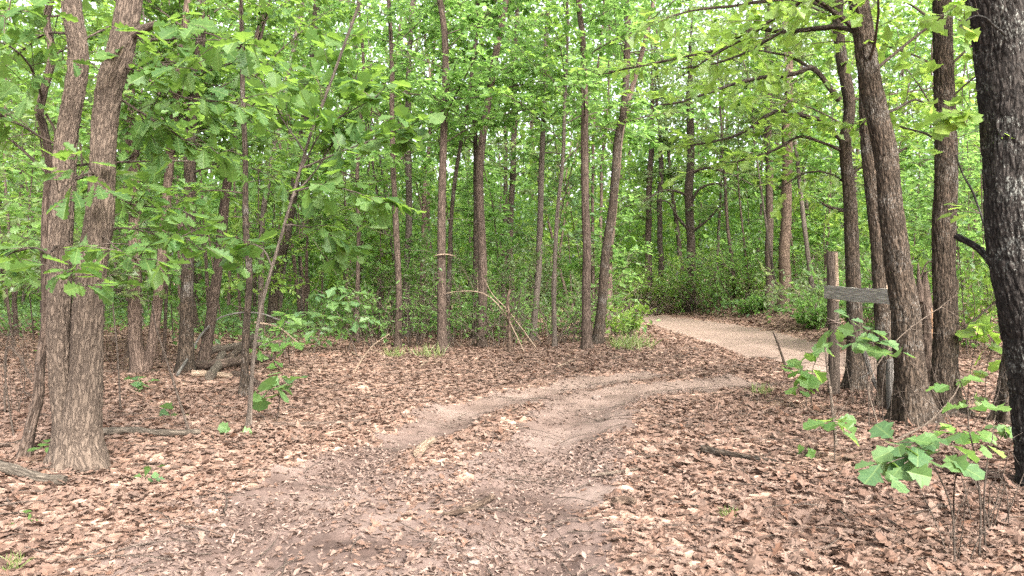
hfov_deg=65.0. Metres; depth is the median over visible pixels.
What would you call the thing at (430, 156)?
young tree
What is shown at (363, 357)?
dead branch
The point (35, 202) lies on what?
sapling
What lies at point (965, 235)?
sapling
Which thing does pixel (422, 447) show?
wood chunk
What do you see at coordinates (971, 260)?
sapling
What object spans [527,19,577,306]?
young tree
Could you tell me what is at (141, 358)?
oak tree
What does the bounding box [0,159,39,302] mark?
sapling
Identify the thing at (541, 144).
young tree
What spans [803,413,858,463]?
oak seedling
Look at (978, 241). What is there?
sapling
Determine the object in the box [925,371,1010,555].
oak seedling
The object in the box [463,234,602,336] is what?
bush
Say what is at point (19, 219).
sapling
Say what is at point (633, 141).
woodland tree
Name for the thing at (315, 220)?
sapling
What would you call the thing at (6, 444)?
fallen branch
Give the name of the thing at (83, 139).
tree
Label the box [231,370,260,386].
brush log
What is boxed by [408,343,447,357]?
grass tuft
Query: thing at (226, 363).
brush log
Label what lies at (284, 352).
dry brush
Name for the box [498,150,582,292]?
sapling
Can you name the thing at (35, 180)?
young tree
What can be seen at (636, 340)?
grass tuft
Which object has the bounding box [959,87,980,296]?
young tree
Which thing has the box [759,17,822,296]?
young tree
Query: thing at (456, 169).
young tree
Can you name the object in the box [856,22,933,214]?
woodland tree
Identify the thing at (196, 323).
woodland tree
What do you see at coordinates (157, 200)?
young tree
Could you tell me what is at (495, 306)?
dead branch
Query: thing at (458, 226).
sapling
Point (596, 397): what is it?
stone
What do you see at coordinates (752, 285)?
bush
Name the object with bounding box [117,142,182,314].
sapling
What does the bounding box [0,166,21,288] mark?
sapling
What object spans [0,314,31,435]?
bare twig
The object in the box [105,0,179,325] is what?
young tree
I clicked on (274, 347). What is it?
oak seedling
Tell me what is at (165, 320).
young tree
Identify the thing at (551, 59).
young tree
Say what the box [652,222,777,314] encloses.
bush
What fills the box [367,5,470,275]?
young tree
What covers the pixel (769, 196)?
pine tree
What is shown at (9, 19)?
woodland tree
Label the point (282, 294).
young tree
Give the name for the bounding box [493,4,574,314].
young tree
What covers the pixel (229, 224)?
young tree
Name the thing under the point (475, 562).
wood chip
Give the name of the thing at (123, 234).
sapling
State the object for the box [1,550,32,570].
grass tuft
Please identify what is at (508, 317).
dead stump
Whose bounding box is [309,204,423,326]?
sapling
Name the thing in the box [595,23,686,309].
oak tree
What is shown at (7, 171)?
woodland tree
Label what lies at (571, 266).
sapling
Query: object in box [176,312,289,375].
dead branch
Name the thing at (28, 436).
crooked tree
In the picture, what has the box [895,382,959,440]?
bare twig
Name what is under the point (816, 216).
sapling
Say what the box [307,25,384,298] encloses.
woodland tree
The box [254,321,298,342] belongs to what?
dead branch
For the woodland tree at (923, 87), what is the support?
on the forest floor
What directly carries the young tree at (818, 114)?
on the forest floor
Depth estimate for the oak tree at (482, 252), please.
15.98 m
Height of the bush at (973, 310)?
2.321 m
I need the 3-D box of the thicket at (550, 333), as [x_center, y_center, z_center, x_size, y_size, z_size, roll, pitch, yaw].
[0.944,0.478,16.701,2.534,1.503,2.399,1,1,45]
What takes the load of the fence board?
attached to the fence post
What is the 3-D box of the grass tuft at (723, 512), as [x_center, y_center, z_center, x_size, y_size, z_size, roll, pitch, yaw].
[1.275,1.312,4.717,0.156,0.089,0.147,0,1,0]
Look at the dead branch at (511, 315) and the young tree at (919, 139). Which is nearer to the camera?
the dead branch at (511, 315)
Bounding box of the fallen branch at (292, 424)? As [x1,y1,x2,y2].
[260,419,370,426]
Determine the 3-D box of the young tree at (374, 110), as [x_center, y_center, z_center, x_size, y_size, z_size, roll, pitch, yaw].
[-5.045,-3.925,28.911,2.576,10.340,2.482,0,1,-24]
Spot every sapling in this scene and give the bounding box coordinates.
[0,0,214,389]
[0,11,49,358]
[0,56,26,217]
[0,88,166,306]
[0,89,125,302]
[0,122,52,339]
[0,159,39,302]
[0,160,44,327]
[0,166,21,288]
[0,173,31,310]
[1,46,136,276]
[13,84,89,250]
[13,185,42,233]
[29,217,151,316]
[73,218,145,329]
[74,111,200,312]
[108,41,211,357]
[108,169,172,271]
[110,219,145,309]
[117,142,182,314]
[119,152,213,343]
[173,158,232,291]
[195,171,275,255]
[203,155,307,339]
[207,176,274,267]
[215,2,445,428]
[227,134,346,336]
[236,200,302,292]
[285,284,381,353]
[290,203,347,307]
[294,96,391,327]
[294,212,356,310]
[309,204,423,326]
[322,85,433,337]
[367,138,431,297]
[381,88,504,328]
[393,165,454,280]
[412,222,465,305]
[415,128,472,304]
[429,157,515,324]
[437,145,550,329]
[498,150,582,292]
[501,153,621,337]
[518,89,621,315]
[525,106,625,303]
[567,186,653,332]
[708,180,777,297]
[739,185,834,263]
[773,178,839,296]
[790,128,866,284]
[827,112,922,285]
[831,192,913,305]
[842,74,931,276]
[865,192,931,260]
[896,102,983,352]
[900,51,982,315]
[900,68,984,311]
[900,110,992,341]
[901,133,985,282]
[922,192,978,269]
[959,124,987,299]
[959,183,992,298]
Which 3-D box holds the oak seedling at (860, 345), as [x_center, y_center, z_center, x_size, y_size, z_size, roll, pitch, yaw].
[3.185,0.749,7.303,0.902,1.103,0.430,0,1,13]
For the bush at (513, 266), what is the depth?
17.98 m
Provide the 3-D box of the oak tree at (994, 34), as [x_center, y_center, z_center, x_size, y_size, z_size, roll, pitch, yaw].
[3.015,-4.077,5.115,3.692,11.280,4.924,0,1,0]
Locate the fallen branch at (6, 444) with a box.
[0,434,49,447]
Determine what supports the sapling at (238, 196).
on the forest floor
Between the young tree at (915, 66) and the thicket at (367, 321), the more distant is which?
the young tree at (915, 66)
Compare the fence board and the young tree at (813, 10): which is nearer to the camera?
the fence board
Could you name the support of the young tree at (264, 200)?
on the forest floor
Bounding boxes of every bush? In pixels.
[308,231,432,338]
[377,229,498,338]
[414,227,535,338]
[446,233,569,338]
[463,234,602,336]
[501,237,651,334]
[576,252,684,313]
[592,292,646,334]
[605,297,656,340]
[614,262,710,313]
[621,239,741,313]
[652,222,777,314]
[676,232,794,312]
[703,255,804,302]
[720,289,775,313]
[735,230,843,300]
[753,242,870,324]
[758,220,870,292]
[778,293,844,329]
[780,247,960,342]
[860,256,996,347]
[914,245,1000,351]
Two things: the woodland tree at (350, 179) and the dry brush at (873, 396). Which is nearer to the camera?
the dry brush at (873, 396)
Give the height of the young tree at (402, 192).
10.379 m
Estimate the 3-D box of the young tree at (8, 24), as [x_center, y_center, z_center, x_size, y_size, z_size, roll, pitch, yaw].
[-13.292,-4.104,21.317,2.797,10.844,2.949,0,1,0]
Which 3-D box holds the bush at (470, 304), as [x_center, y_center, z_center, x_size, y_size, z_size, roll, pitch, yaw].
[-0.730,-0.103,18.316,2.806,2.654,2.584,1,1,43]
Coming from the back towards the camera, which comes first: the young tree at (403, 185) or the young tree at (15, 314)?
the young tree at (403, 185)
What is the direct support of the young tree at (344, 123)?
on the forest floor
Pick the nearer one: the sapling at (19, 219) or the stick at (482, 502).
the stick at (482, 502)
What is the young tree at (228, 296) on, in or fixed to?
on the forest floor
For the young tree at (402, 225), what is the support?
on the forest floor
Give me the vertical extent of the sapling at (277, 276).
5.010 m
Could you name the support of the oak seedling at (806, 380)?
on the forest floor
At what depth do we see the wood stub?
8.38 m
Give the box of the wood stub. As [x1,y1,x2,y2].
[885,359,893,409]
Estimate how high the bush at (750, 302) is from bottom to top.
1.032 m
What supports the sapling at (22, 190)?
on the forest floor
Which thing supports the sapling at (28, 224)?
on the forest floor
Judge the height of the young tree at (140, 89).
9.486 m
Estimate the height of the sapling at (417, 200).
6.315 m
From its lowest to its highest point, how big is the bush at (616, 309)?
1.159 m
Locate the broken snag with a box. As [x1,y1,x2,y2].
[916,259,963,383]
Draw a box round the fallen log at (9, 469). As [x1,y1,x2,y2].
[0,460,67,484]
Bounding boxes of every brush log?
[191,370,232,378]
[195,354,274,369]
[205,351,226,379]
[212,341,284,353]
[225,328,260,357]
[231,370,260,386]
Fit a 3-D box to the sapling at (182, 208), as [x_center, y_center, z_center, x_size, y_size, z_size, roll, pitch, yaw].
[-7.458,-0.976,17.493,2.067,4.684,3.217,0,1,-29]
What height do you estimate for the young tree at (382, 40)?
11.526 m
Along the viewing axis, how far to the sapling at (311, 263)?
29.18 m
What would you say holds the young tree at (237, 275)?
on the forest floor
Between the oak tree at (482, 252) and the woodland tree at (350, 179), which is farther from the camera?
the woodland tree at (350, 179)
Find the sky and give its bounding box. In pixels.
[2,0,978,279]
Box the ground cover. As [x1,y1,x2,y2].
[0,283,997,350]
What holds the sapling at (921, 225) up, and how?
on the forest floor
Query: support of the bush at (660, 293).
on the forest floor
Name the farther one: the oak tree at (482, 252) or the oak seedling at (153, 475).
the oak tree at (482, 252)
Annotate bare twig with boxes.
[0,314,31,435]
[0,344,47,414]
[106,270,120,409]
[138,300,189,428]
[824,347,849,447]
[868,294,963,422]
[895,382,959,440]
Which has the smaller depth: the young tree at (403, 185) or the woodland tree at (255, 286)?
the young tree at (403, 185)
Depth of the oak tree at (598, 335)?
15.35 m
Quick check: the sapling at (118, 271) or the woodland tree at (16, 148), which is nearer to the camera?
the sapling at (118, 271)
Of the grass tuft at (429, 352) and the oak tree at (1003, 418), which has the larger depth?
the grass tuft at (429, 352)
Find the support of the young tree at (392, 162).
on the forest floor
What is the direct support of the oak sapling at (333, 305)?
on the forest floor
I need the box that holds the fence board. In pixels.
[824,286,889,304]
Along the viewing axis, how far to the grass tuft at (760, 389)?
9.80 m
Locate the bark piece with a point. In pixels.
(625, 500)
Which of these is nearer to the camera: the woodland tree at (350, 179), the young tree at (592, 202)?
the young tree at (592, 202)
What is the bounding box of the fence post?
[825,251,840,395]
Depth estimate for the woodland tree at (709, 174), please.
35.20 m
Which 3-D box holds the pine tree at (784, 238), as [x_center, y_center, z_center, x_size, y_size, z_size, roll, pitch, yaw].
[8.423,-5.157,24.985,3.324,12.136,3.697,0,1,0]
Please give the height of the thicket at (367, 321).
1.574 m
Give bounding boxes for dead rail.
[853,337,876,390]
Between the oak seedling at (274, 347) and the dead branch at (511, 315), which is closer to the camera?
the oak seedling at (274, 347)
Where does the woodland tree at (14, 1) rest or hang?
on the forest floor
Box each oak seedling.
[10,510,37,524]
[27,439,49,452]
[124,376,159,391]
[134,464,165,481]
[159,402,187,416]
[218,422,251,435]
[249,311,304,368]
[252,372,307,421]
[781,348,833,405]
[798,444,815,458]
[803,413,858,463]
[812,309,914,426]
[854,420,984,560]
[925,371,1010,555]
[955,314,1001,414]
[985,422,1012,438]
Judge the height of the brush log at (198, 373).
0.112 m
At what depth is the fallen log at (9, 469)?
5.20 m
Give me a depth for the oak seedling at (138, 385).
9.90 m
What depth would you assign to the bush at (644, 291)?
30.70 m
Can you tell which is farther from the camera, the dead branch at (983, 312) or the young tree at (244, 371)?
the dead branch at (983, 312)
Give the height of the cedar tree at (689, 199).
11.666 m
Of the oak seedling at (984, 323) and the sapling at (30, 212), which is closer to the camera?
the oak seedling at (984, 323)
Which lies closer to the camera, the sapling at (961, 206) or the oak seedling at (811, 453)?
the oak seedling at (811, 453)
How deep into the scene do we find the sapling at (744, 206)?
31.04 m
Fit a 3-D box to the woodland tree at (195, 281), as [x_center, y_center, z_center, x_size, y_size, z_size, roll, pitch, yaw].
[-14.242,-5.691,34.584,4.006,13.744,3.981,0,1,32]
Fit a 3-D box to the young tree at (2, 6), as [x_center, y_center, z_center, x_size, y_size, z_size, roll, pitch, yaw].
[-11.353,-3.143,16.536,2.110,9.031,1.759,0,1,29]
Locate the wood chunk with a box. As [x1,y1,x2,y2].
[414,436,436,456]
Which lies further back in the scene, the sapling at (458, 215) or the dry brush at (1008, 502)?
the sapling at (458, 215)
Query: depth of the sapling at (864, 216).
26.34 m
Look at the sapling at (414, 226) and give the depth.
28.22 m
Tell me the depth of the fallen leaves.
5.99 m
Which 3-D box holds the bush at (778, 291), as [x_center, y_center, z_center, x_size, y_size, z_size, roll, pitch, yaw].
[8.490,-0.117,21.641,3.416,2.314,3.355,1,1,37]
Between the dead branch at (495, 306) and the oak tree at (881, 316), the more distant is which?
the dead branch at (495, 306)
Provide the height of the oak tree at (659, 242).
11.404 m
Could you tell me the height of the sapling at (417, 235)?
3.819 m
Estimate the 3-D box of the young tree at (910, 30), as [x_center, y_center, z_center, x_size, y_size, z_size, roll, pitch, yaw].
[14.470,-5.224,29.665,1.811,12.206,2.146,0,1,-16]
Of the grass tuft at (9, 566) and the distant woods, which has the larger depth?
the distant woods
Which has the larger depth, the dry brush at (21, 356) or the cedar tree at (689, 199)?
the cedar tree at (689, 199)
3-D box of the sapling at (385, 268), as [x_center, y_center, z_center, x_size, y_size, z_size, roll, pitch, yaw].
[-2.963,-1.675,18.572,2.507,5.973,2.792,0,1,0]
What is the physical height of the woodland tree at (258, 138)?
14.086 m
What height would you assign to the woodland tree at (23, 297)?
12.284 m
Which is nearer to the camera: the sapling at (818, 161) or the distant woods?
the sapling at (818, 161)
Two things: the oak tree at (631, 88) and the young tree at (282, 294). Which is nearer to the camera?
the oak tree at (631, 88)
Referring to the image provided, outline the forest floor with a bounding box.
[0,279,1023,575]
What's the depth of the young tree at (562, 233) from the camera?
26.94 m
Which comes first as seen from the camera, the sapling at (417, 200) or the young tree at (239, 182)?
the young tree at (239, 182)
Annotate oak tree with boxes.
[0,0,293,474]
[13,0,286,372]
[50,0,329,373]
[121,0,349,360]
[238,0,356,334]
[375,0,539,352]
[428,0,602,347]
[447,1,573,324]
[487,0,661,349]
[519,0,689,334]
[534,0,715,343]
[569,0,963,426]
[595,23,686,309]
[618,0,974,390]
[798,0,974,417]
[852,34,933,407]
[911,0,1023,486]
[951,42,1010,424]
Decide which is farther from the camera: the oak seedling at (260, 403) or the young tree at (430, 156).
the young tree at (430, 156)
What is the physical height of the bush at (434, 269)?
2.491 m
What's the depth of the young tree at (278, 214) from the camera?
24.37 m
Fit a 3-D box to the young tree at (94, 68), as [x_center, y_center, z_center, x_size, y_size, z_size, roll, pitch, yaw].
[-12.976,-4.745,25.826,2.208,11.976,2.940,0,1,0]
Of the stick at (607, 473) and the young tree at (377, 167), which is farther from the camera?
the young tree at (377, 167)
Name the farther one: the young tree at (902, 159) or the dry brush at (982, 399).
the young tree at (902, 159)
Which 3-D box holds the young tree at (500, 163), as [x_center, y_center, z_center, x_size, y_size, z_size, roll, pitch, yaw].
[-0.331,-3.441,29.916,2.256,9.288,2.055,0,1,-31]
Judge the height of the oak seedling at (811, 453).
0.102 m
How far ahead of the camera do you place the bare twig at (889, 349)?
7.50 m
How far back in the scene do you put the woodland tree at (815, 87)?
35.70 m
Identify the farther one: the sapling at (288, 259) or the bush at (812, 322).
the sapling at (288, 259)
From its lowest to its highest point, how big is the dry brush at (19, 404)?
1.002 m
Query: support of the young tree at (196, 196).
on the forest floor
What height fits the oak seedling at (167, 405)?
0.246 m
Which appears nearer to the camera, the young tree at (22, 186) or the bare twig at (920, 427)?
the bare twig at (920, 427)
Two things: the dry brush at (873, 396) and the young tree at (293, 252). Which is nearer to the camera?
the dry brush at (873, 396)
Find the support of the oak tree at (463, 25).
on the forest floor
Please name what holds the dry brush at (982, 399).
on the forest floor
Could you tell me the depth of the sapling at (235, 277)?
17.45 m
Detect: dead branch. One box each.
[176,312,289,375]
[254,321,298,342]
[354,334,388,370]
[435,271,523,349]
[484,278,535,346]
[958,296,995,337]
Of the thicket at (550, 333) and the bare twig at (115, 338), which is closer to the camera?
the bare twig at (115, 338)
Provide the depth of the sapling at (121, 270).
29.30 m
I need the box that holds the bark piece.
[611,496,636,505]
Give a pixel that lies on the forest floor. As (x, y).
(650, 517)
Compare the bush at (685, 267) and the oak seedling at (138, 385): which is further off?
the bush at (685, 267)
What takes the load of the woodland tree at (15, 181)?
on the forest floor
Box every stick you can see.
[443,494,495,515]
[591,468,639,476]
[773,332,786,368]
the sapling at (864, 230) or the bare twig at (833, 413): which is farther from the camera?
the sapling at (864, 230)
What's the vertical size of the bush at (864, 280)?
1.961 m
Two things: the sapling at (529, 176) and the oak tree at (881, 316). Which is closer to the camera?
the oak tree at (881, 316)
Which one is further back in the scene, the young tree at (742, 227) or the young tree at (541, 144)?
the young tree at (742, 227)
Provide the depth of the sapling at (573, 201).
18.14 m
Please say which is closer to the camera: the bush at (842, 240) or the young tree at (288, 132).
the young tree at (288, 132)
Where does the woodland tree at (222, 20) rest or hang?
on the forest floor
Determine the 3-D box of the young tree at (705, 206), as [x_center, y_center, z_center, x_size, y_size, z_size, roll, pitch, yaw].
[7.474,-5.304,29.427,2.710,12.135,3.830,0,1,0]
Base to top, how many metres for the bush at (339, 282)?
2.580 m
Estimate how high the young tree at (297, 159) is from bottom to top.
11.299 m
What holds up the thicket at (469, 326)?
on the forest floor
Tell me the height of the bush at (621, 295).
2.577 m
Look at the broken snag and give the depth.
10.82 m
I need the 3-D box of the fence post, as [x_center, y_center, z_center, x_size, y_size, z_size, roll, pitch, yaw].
[3.898,0.480,9.751,0.184,1.846,0.184,0,1,0]
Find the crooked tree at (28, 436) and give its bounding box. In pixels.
[0,0,247,460]
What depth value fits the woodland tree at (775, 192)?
32.95 m
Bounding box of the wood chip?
[468,559,479,564]
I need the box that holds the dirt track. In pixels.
[95,306,876,575]
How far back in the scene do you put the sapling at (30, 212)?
14.19 m
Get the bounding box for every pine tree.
[706,3,812,309]
[728,3,842,312]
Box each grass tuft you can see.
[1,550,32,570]
[381,345,405,356]
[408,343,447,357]
[604,330,663,350]
[717,505,738,518]
[745,380,775,393]
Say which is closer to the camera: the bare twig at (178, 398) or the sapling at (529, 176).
the bare twig at (178, 398)
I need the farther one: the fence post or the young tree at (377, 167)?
the young tree at (377, 167)
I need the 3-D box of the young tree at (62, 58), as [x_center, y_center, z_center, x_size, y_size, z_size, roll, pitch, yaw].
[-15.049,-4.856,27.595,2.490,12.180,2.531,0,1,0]
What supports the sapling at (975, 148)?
on the forest floor
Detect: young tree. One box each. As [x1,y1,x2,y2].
[0,0,64,335]
[0,4,15,345]
[0,40,42,291]
[1,0,44,275]
[9,9,85,324]
[11,0,105,238]
[13,25,91,177]
[49,11,90,144]
[79,8,183,270]
[82,0,124,317]
[88,2,161,318]
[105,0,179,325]
[106,0,267,362]
[107,156,143,317]
[138,0,324,396]
[158,0,250,302]
[159,11,206,286]
[160,1,236,305]
[170,1,219,287]
[179,0,371,340]
[181,0,250,321]
[196,4,280,328]
[224,31,255,309]
[236,1,302,280]
[247,2,329,317]
[248,26,322,287]
[253,0,436,342]
[254,1,324,254]
[256,32,347,303]
[260,36,344,333]
[269,16,313,311]
[291,6,335,327]
[295,0,480,347]
[298,22,367,309]
[305,0,490,338]
[317,0,413,331]
[323,0,432,327]
[342,21,386,314]
[344,0,419,329]
[345,40,413,243]
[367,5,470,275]
[370,0,423,318]
[380,0,543,341]
[382,21,447,316]
[394,0,549,338]
[395,16,446,310]
[427,0,501,315]
[463,0,618,341]
[484,0,637,347]
[485,108,528,254]
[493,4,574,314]
[522,5,618,318]
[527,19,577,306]
[528,0,667,333]
[675,0,755,304]
[700,0,793,303]
[712,11,762,295]
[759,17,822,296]
[772,9,821,261]
[800,38,858,281]
[870,1,933,267]
[884,42,916,182]
[895,0,921,169]
[918,49,977,189]
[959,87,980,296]
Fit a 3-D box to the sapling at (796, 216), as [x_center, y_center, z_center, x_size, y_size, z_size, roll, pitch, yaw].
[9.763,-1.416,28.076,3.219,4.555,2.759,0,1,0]
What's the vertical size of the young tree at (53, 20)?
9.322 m
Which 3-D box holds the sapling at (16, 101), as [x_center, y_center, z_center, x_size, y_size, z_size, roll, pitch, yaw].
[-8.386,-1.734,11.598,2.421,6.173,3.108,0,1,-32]
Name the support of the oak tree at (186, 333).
on the forest floor
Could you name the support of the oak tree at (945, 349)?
on the forest floor
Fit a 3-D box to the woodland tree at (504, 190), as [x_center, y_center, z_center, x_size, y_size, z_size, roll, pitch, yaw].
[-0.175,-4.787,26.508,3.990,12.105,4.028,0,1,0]
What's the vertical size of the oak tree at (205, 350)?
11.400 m
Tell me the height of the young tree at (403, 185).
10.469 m
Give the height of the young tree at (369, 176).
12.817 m
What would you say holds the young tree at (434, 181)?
on the forest floor
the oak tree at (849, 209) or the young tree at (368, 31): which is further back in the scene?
the young tree at (368, 31)
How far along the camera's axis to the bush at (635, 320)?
15.70 m
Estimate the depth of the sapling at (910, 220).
31.57 m
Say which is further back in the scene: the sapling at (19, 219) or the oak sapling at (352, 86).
the sapling at (19, 219)
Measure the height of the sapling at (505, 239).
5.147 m
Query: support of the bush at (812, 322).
on the forest floor
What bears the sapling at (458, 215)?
on the forest floor
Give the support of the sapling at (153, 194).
on the forest floor
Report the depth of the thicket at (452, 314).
16.12 m
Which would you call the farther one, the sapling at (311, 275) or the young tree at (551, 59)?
the sapling at (311, 275)
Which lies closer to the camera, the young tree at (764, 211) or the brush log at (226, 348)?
the brush log at (226, 348)
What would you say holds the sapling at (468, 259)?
on the forest floor
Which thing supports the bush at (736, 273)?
on the forest floor
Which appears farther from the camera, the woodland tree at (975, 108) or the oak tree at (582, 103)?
the woodland tree at (975, 108)
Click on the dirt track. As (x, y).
(734, 337)
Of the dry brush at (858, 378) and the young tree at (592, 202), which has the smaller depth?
the dry brush at (858, 378)
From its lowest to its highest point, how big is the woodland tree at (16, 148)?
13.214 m
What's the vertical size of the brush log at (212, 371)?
0.224 m
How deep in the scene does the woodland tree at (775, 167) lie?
33.59 m
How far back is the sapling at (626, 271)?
18.58 m
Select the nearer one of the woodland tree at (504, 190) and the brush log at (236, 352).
the brush log at (236, 352)
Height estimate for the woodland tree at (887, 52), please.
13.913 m
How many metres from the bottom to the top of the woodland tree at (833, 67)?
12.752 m
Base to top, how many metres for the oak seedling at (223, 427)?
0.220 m
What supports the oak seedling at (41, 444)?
on the forest floor
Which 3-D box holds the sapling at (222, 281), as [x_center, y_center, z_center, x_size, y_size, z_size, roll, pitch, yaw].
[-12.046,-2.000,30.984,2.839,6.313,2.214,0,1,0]
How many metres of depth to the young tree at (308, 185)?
20.52 m
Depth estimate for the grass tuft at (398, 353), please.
13.98 m
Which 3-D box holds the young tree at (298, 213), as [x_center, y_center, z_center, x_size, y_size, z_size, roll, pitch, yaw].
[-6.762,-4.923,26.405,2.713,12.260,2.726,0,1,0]
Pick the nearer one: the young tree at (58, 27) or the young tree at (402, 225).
the young tree at (402, 225)
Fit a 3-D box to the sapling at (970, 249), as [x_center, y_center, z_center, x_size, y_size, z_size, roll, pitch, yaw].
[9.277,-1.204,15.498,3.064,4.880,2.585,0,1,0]
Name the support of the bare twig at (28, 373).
on the forest floor
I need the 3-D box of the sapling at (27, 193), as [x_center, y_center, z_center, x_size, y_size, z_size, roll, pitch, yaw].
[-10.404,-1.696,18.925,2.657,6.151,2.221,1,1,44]
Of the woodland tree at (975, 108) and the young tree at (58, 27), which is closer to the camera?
the young tree at (58, 27)
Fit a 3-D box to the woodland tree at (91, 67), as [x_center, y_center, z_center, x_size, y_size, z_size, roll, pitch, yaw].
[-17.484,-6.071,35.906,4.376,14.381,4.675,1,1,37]
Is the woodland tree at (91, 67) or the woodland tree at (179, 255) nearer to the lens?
the woodland tree at (179, 255)
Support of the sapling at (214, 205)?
on the forest floor
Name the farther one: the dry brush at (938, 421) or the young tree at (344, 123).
the young tree at (344, 123)
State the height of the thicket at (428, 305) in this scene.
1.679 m
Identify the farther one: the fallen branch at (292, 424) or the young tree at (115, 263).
the young tree at (115, 263)
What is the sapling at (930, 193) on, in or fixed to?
on the forest floor
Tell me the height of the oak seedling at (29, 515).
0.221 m
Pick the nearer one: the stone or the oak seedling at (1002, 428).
the oak seedling at (1002, 428)
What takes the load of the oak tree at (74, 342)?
on the forest floor
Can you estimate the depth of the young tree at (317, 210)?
21.62 m
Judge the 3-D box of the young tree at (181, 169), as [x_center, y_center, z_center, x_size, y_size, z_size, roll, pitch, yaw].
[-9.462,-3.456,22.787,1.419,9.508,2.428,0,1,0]
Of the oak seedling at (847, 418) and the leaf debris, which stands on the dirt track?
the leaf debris
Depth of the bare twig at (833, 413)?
6.40 m
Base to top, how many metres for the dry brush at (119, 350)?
0.929 m
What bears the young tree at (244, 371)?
on the forest floor
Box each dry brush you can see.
[0,304,46,380]
[0,328,34,412]
[103,316,127,369]
[253,319,304,357]
[841,319,876,405]
[848,323,912,420]
[893,376,965,430]
[896,348,1007,430]
[910,480,1007,562]
[943,430,1023,527]
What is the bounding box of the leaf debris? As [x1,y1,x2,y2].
[55,334,874,575]
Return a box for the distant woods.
[0,0,989,307]
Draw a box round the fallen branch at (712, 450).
[700,445,776,464]
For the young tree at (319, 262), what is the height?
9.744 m
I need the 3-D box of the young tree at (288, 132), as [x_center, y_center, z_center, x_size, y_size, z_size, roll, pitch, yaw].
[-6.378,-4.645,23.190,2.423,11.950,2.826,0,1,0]
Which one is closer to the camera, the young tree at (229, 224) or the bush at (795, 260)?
the young tree at (229, 224)
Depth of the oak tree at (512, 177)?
24.16 m
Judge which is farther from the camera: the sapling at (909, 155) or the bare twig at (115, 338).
the sapling at (909, 155)
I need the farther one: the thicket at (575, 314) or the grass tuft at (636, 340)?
the thicket at (575, 314)
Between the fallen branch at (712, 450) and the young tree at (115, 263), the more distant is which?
the young tree at (115, 263)
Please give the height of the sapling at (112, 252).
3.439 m
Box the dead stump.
[492,289,514,351]
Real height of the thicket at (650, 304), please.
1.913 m
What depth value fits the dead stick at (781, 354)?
11.91 m
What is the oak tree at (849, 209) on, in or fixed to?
on the forest floor
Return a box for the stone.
[593,395,601,399]
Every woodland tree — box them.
[0,0,33,206]
[0,0,95,320]
[0,60,39,236]
[1,0,86,204]
[1,0,114,242]
[6,37,66,304]
[80,24,155,299]
[84,11,155,304]
[85,0,240,322]
[121,0,203,332]
[149,2,206,307]
[193,0,362,313]
[205,15,320,263]
[231,5,334,314]
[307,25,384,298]
[335,41,437,309]
[380,0,494,318]
[456,0,562,308]
[553,0,671,306]
[622,0,727,297]
[678,15,779,289]
[701,0,853,307]
[716,48,840,289]
[741,50,850,224]
[761,2,857,285]
[792,0,928,202]
[826,0,910,201]
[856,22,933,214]
[883,4,979,202]
[900,37,982,289]
[955,39,980,210]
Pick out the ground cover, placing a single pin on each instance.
(24, 310)
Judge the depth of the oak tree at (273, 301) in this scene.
19.69 m
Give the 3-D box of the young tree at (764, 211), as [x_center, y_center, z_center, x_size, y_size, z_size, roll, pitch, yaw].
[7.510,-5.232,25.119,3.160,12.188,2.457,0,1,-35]
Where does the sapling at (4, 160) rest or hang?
on the forest floor
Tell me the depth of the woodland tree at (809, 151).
22.78 m
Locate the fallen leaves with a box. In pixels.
[0,284,1023,575]
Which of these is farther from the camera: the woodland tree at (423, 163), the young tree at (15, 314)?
the woodland tree at (423, 163)
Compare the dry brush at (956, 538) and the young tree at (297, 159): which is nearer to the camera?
the dry brush at (956, 538)
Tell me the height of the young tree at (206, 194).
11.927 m
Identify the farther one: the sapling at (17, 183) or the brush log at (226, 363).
the sapling at (17, 183)
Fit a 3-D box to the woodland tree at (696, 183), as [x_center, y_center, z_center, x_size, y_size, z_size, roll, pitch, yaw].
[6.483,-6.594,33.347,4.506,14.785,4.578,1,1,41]
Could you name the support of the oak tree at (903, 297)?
on the forest floor
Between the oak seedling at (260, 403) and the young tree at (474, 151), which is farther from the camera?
the young tree at (474, 151)
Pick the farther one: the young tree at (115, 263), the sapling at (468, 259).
the young tree at (115, 263)
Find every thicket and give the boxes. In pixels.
[303,273,422,346]
[365,268,463,347]
[407,257,529,347]
[433,256,543,347]
[499,277,620,344]
[522,281,627,342]
[595,282,689,315]
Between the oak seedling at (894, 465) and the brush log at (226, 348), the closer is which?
the oak seedling at (894, 465)
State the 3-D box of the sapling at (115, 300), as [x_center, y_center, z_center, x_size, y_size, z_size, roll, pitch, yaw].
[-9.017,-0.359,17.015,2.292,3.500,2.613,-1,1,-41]
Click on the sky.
(20, 1)
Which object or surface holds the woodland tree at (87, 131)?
on the forest floor
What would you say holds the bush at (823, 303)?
on the forest floor
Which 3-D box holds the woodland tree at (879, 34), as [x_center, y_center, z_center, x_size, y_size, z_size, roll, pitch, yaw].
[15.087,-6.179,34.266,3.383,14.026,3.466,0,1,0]
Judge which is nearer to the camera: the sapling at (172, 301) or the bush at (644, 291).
the sapling at (172, 301)
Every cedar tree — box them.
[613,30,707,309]
[630,8,765,311]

